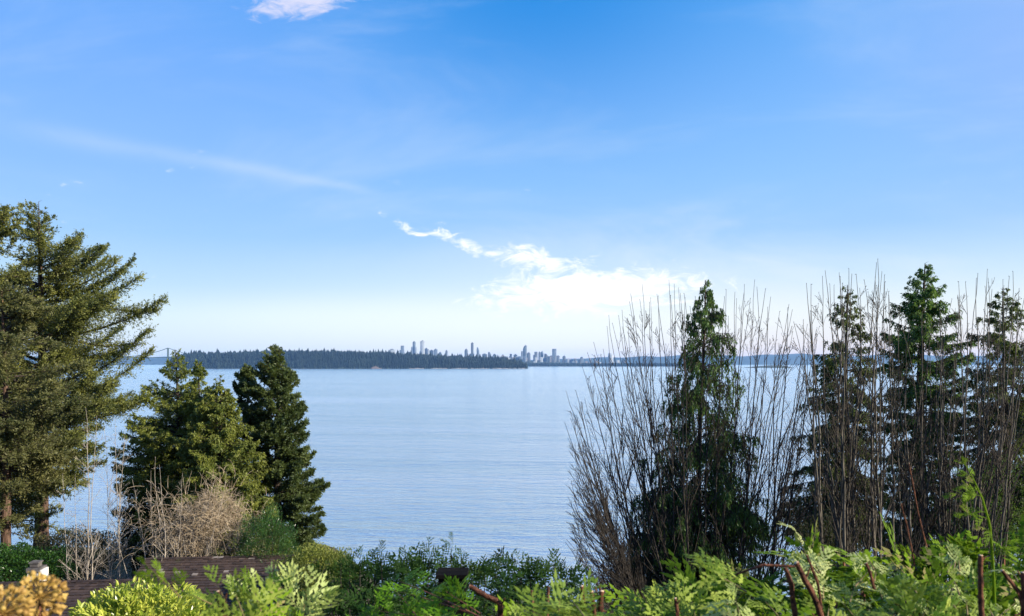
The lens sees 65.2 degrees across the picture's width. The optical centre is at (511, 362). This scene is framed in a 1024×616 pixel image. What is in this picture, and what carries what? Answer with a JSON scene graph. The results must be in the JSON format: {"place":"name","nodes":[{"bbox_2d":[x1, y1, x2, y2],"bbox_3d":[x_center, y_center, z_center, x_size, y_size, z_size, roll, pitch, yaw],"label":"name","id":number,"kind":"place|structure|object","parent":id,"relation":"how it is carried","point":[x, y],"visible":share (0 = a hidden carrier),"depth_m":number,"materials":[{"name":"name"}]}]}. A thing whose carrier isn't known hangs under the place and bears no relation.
{"place":"outdoors","nodes":[
{"label":"outdoors","id":0,"kind":"place"},
{"bbox_2d":[170,348,527,368],"bbox_3d":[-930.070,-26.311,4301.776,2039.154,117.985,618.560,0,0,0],"label":"park forest","id":1,"kind":"object","parent":0,"point":[311,359],"visible":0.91,"depth_m":4060.51,"materials":[{"name":"green plant"}]},
{"bbox_2d":[12,544,869,615],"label":"ground","id":2,"kind":"structure","parent":0,"point":[102,577],"depth_m":46.47,"materials":[{"name":"brown soil"}]},
{"bbox_2d":[0,583,35,615],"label":"seed head","id":3,"kind":"object","parent":2,"relation":"on","point":[27,603],"visible":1,"depth_m":0.95},
{"bbox_2d":[0,203,44,514],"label":"fir tree","id":4,"kind":"object","parent":2,"relation":"on","point":[5,220],"visible":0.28,"depth_m":46.05,"materials":[{"name":"green plant"}]},
{"bbox_2d":[8,570,69,615],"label":"seed head","id":5,"kind":"object","parent":2,"relation":"on","point":[40,594],"visible":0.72,"depth_m":1.05},
{"bbox_2d":[0,541,84,581],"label":"ivy mound","id":6,"kind":"object","parent":2,"relation":"on","point":[27,552],"visible":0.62,"depth_m":35.77,"materials":[{"name":"green plant"}]},
{"bbox_2d":[0,279,94,581],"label":"fir tree","id":7,"kind":"object","parent":2,"relation":"on","point":[36,462],"visible":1,"depth_m":36.82,"materials":[{"name":"green plant"}]},
{"bbox_2d":[58,474,85,579],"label":"bare sapling","id":8,"kind":"object","parent":2,"relation":"on","point":[67,576],"visible":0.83,"depth_m":32.49,"materials":[{"name":"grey plant"}]},
{"bbox_2d":[21,524,141,579],"bbox_3d":[-20.711,9.458,38.038,5.723,3.511,2.899,0,0,0],"label":"shrub","id":9,"kind":"object","parent":2,"relation":"on","point":[55,538],"visible":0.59,"depth_m":37.76,"materials":[{"name":"plant"}]},
{"bbox_2d":[0,199,169,548],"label":"fir tree","id":10,"kind":"object","parent":2,"relation":"on","point":[69,323],"visible":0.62,"depth_m":49.45,"materials":[{"name":"green plant"}]},
{"bbox_2d":[56,413,117,579],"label":"bare sapling","id":11,"kind":"object","parent":2,"relation":"on","point":[88,560],"visible":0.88,"depth_m":32.91,"materials":[{"name":"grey plant"}]},
{"bbox_2d":[91,427,138,578],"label":"bare sapling","id":12,"kind":"object","parent":2,"relation":"on","point":[118,533],"visible":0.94,"depth_m":35.09,"materials":[{"name":"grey plant"}]},
{"bbox_2d":[67,577,208,615],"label":"laurel bush","id":13,"kind":"object","parent":2,"relation":"on","point":[137,599],"visible":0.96,"depth_m":6.10,"materials":[{"name":"green plant"}]},
{"bbox_2d":[114,493,161,577],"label":"bare shrub","id":14,"kind":"object","parent":2,"relation":"on","point":[136,556],"visible":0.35,"depth_m":40.59,"materials":[{"name":"brown plant"}]},
{"bbox_2d":[0,555,341,615],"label":"house","id":15,"kind":"structure","parent":2,"relation":"on","point":[80,590],"depth_m":31.70,"materials":[{"name":"brown wood"}]},
{"bbox_2d":[128,457,230,578],"bbox_3d":[-14.193,7.804,33.925,4.658,7.556,3.310,0,0,0],"label":"bare sapling","id":16,"kind":"object","parent":2,"relation":"on","point":[161,551],"visible":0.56,"depth_m":33.88,"materials":[{"name":"brown plant"}]},
{"bbox_2d":[107,348,260,557],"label":"cedar tree","id":17,"kind":"object","parent":2,"relation":"on","point":[163,430],"visible":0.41,"depth_m":41.02,"materials":[{"name":"green plant"}]},
{"bbox_2d":[114,459,281,578],"bbox_3d":[-13.633,7.927,34.526,7.115,7.384,3.670,0,0,0],"label":"bramble thicket","id":18,"kind":"object","parent":2,"relation":"on","point":[193,528],"visible":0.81,"depth_m":34.23,"materials":[{"name":"brown plant"}]},
{"bbox_2d":[172,359,237,534],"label":"cedar tree","id":19,"kind":"object","parent":2,"relation":"on","point":[201,372],"visible":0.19,"depth_m":41.62,"materials":[{"name":"green plant"}]},
{"bbox_2d":[170,375,296,556],"bbox_3d":[-13.186,6.137,37.973,5.686,11.147,4.834,0,0,0],"label":"cedar tree","id":20,"kind":"object","parent":2,"relation":"on","point":[204,449],"visible":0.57,"depth_m":37.33,"materials":[{"name":"green plant"}]},
{"bbox_2d":[132,556,343,615],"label":"cedar hedge","id":21,"kind":"object","parent":2,"relation":"on","point":[255,608],"visible":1,"depth_m":1.50,"materials":[{"name":"green plant"}]},
{"bbox_2d":[232,363,272,480],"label":"spruce tree","id":22,"kind":"object","parent":2,"relation":"on","point":[244,373],"visible":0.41,"depth_m":41.11,"materials":[{"name":"green plant"}]},
{"bbox_2d":[232,502,301,562],"bbox_3d":[-10.306,8.952,34.018,3.147,6.200,2.730,0,0,0],"label":"evergreen shrub","id":23,"kind":"object","parent":2,"relation":"on","point":[262,530],"visible":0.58,"depth_m":33.80,"materials":[{"name":"green plant"}]},
{"bbox_2d":[239,344,337,560],"bbox_3d":[-11.070,5.521,40.047,5.017,13.008,4.016,0,0,-24],"label":"spruce tree","id":24,"kind":"object","parent":2,"relation":"on","point":[283,436],"visible":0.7,"depth_m":39.45,"materials":[{"name":"green plant"}]},
{"bbox_2d":[265,540,358,615],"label":"evergreen shrub","id":25,"kind":"object","parent":2,"relation":"on","point":[319,554],"visible":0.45,"depth_m":29.69,"materials":[{"name":"green plant"}]},
{"bbox_2d":[346,568,479,615],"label":"cypress shrub","id":26,"kind":"object","parent":2,"relation":"on","point":[434,610],"visible":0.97,"depth_m":2.00,"materials":[{"name":"green plant"}]},
{"bbox_2d":[293,532,605,615],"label":"cypress hedge","id":27,"kind":"object","parent":2,"relation":"on","point":[481,572],"visible":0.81,"depth_m":7.01,"materials":[{"name":"green plant"}]},
{"bbox_2d":[436,568,468,615],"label":"timber post","id":28,"kind":"object","parent":2,"relation":"on","point":[461,573],"visible":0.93,"depth_m":5.90,"materials":[{"name":"brown wood"}]},
{"bbox_2d":[417,567,667,615],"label":"cedar hedge","id":29,"kind":"object","parent":2,"relation":"on","point":[559,608],"visible":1,"depth_m":1.69,"materials":[{"name":"green plant"}]},
{"bbox_2d":[565,428,651,615],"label":"bare shrub","id":30,"kind":"object","parent":2,"relation":"on","point":[625,573],"visible":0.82,"depth_m":19.92,"materials":[{"name":"brown plant"}]},
{"bbox_2d":[594,550,674,610],"bbox_3d":[3.208,6.311,21.417,2.299,2.560,2.123,0,0,0],"label":"thicket","id":31,"kind":"object","parent":2,"relation":"on","point":[651,577],"visible":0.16,"depth_m":21.22,"materials":[{"name":"green plant"}]},
{"bbox_2d":[565,286,738,613],"bbox_3d":[3.833,3.081,22.244,4.849,10.512,6.382,0,0,0],"label":"bare tree","id":32,"kind":"object","parent":2,"relation":"on","point":[627,518],"visible":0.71,"depth_m":21.12,"materials":[{"name":"brown plant"}]},
{"bbox_2d":[626,537,757,608],"bbox_3d":[4.832,6.219,22.018,3.926,2.888,2.169,0,0,0],"label":"thicket","id":33,"kind":"object","parent":2,"relation":"on","point":[683,565],"visible":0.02,"depth_m":21.78,"materials":[{"name":"green plant"}]},
{"bbox_2d":[619,278,777,615],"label":"cedar tree","id":34,"kind":"object","parent":2,"relation":"on","point":[716,317],"visible":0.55,"depth_m":21.52,"materials":[{"name":"green plant"}]},
{"bbox_2d":[659,280,836,615],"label":"bare tree","id":35,"kind":"object","parent":2,"relation":"on","point":[776,511],"visible":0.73,"depth_m":21.28,"materials":[{"name":"brown plant"}]},
{"bbox_2d":[604,463,1023,615],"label":"cedar hedge","id":36,"kind":"object","parent":2,"relation":"on","point":[909,592],"visible":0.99,"depth_m":2.09,"materials":[{"name":"green plant"}]},
{"bbox_2d":[942,456,1019,613],"bbox_3d":[1.108,0.426,1.889,0.185,0.415,0.076,0,0,0],"label":"leafy shoot","id":37,"kind":"object","parent":36,"relation":"on","point":[967,498],"visible":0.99,"depth_m":1.90,"materials":[{"name":"green plant"}]},
{"bbox_2d":[780,504,884,598],"bbox_3d":[9.593,6.175,23.987,3.243,3.834,2.389,0,0,0],"label":"thicket","id":38,"kind":"object","parent":2,"relation":"on","point":[828,543],"visible":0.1,"depth_m":23.97,"materials":[{"name":"green plant"}]},
{"bbox_2d":[780,285,889,561],"bbox_3d":[10.354,3.272,26.008,3.441,11.666,3.622,0,0,0],"label":"cedar tree","id":39,"kind":"object","parent":2,"relation":"on","point":[831,371],"visible":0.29,"depth_m":25.74,"materials":[{"name":"green plant"}]},
{"bbox_2d":[785,262,944,600],"bbox_3d":[8.564,2.204,19.866,3.117,9.488,4.544,0,0,40],"label":"bare tree","id":40,"kind":"object","parent":2,"relation":"on","point":[842,541],"visible":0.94,"depth_m":19.77,"materials":[{"name":"brown plant"}]},
{"bbox_2d":[833,301,970,590],"bbox_3d":[9.999,2.552,20.648,3.581,8.604,2.268,0,0,0],"label":"bare tree","id":41,"kind":"object","parent":2,"relation":"on","point":[922,491],"visible":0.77,"depth_m":20.44,"materials":[{"name":"brown plant"}]},
{"bbox_2d":[858,518,959,589],"bbox_3d":[12.875,6.668,25.014,4.625,3.934,2.426,0,0,0],"label":"thicket","id":42,"kind":"object","parent":2,"relation":"on","point":[904,541],"visible":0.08,"depth_m":24.98,"materials":[{"name":"green plant"}]},
{"bbox_2d":[872,262,977,566],"bbox_3d":[13.701,3.213,26.981,3.275,13.250,3.250,0,0,0],"label":"cedar tree","id":43,"kind":"object","parent":2,"relation":"on","point":[914,312],"visible":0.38,"depth_m":26.57,"materials":[{"name":"green plant"}]},
{"bbox_2d":[895,269,1023,601],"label":"bare tree","id":44,"kind":"object","parent":2,"relation":"on","point":[979,465],"visible":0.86,"depth_m":20.41,"materials":[{"name":"brown plant"}]},
{"bbox_2d":[928,444,1023,584],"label":"thicket","id":45,"kind":"object","parent":2,"relation":"on","point":[1014,528],"visible":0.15,"depth_m":23.74,"materials":[{"name":"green plant"}]},
{"bbox_2d":[946,288,1023,563],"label":"cedar tree","id":46,"kind":"object","parent":2,"relation":"on","point":[1020,417],"visible":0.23,"depth_m":24.75,"materials":[{"name":"green cedar foliage"},{"name":"dark bark"}]},
{"bbox_2d":[0,0,1023,359],"label":"sky","id":47,"kind":"structure","parent":0,"point":[502,177],"materials":[{"name":"blue"}]},
{"bbox_2d":[11,365,1023,602],"bbox_3d":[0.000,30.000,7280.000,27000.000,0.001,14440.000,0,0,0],"label":"water","id":48,"kind":"structure","parent":0,"point":[477,463],"depth_m":276.39,"materials":[{"name":"blue liquid"}]},
{"bbox_2d":[25,348,182,359],"bbox_3d":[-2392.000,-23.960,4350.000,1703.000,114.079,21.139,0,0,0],"label":"suspension bridge","id":49,"kind":"structure","parent":48,"relation":"on","point":[167,357],"depth_m":4344.00,"materials":[{"name":"paint"}]},
{"bbox_2d":[409,368,524,368],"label":"shore rocks","id":50,"kind":"object","parent":48,"relation":"in","point":[466,368],"visible":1,"depth_m":3983.76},
{"bbox_2d":[16,354,1023,364],"bbox_3d":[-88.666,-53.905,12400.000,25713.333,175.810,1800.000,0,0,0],"label":"hills","id":51,"kind":"structure","parent":0,"point":[745,360],"depth_m":11746.71,"materials":[{"name":"foliage"},{"name":"earth"}]},
{"bbox_2d":[523,361,650,365],"bbox_3d":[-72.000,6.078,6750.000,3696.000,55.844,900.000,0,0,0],"label":"city land","id":52,"kind":"structure","parent":0,"point":[558,362],"depth_m":6515.83,"materials":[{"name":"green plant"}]},
{"bbox_2d":[413,341,415,353],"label":"skyscraper","id":53,"kind":"structure","parent":52,"relation":"on","point":[414,346],"depth_m":7011.18,"materials":[{"name":"blue glass"}]},
{"bbox_2d":[420,340,424,353],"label":"skyscraper","id":54,"kind":"structure","parent":52,"relation":"on","point":[422,346],"depth_m":6944.00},
{"bbox_2d":[471,342,473,353],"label":"skyscraper","id":55,"kind":"structure","parent":52,"relation":"on","point":[472,347],"depth_m":7098.00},
{"bbox_2d":[523,345,526,355],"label":"skyscraper","id":56,"kind":"structure","parent":52,"relation":"on","point":[525,350],"depth_m":7098.00,"materials":[{"name":"blue glass"}]},
{"bbox_2d":[552,349,555,361],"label":"skyscraper","id":57,"kind":"structure","parent":52,"relation":"on","point":[554,353],"depth_m":6900.00,"materials":[{"name":"blue glass"}]},
{"bbox_2d":[608,353,612,361],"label":"city block","id":58,"kind":"structure","parent":52,"relation":"on","point":[610,358],"depth_m":6800.00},
{"bbox_2d":[524,362,706,365],"bbox_3d":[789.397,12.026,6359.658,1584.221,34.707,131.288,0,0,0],"label":"city shore trees","id":59,"kind":"object","parent":52,"relation":"on","point":[575,364],"visible":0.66,"depth_m":6321.09,"materials":[{"name":"green plant"}]},
{"bbox_2d":[744,365,791,367],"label":"wooded point","id":60,"kind":"structure","parent":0,"point":[772,366],"depth_m":4619.50,"materials":[{"name":"blue wood"}]}
]}

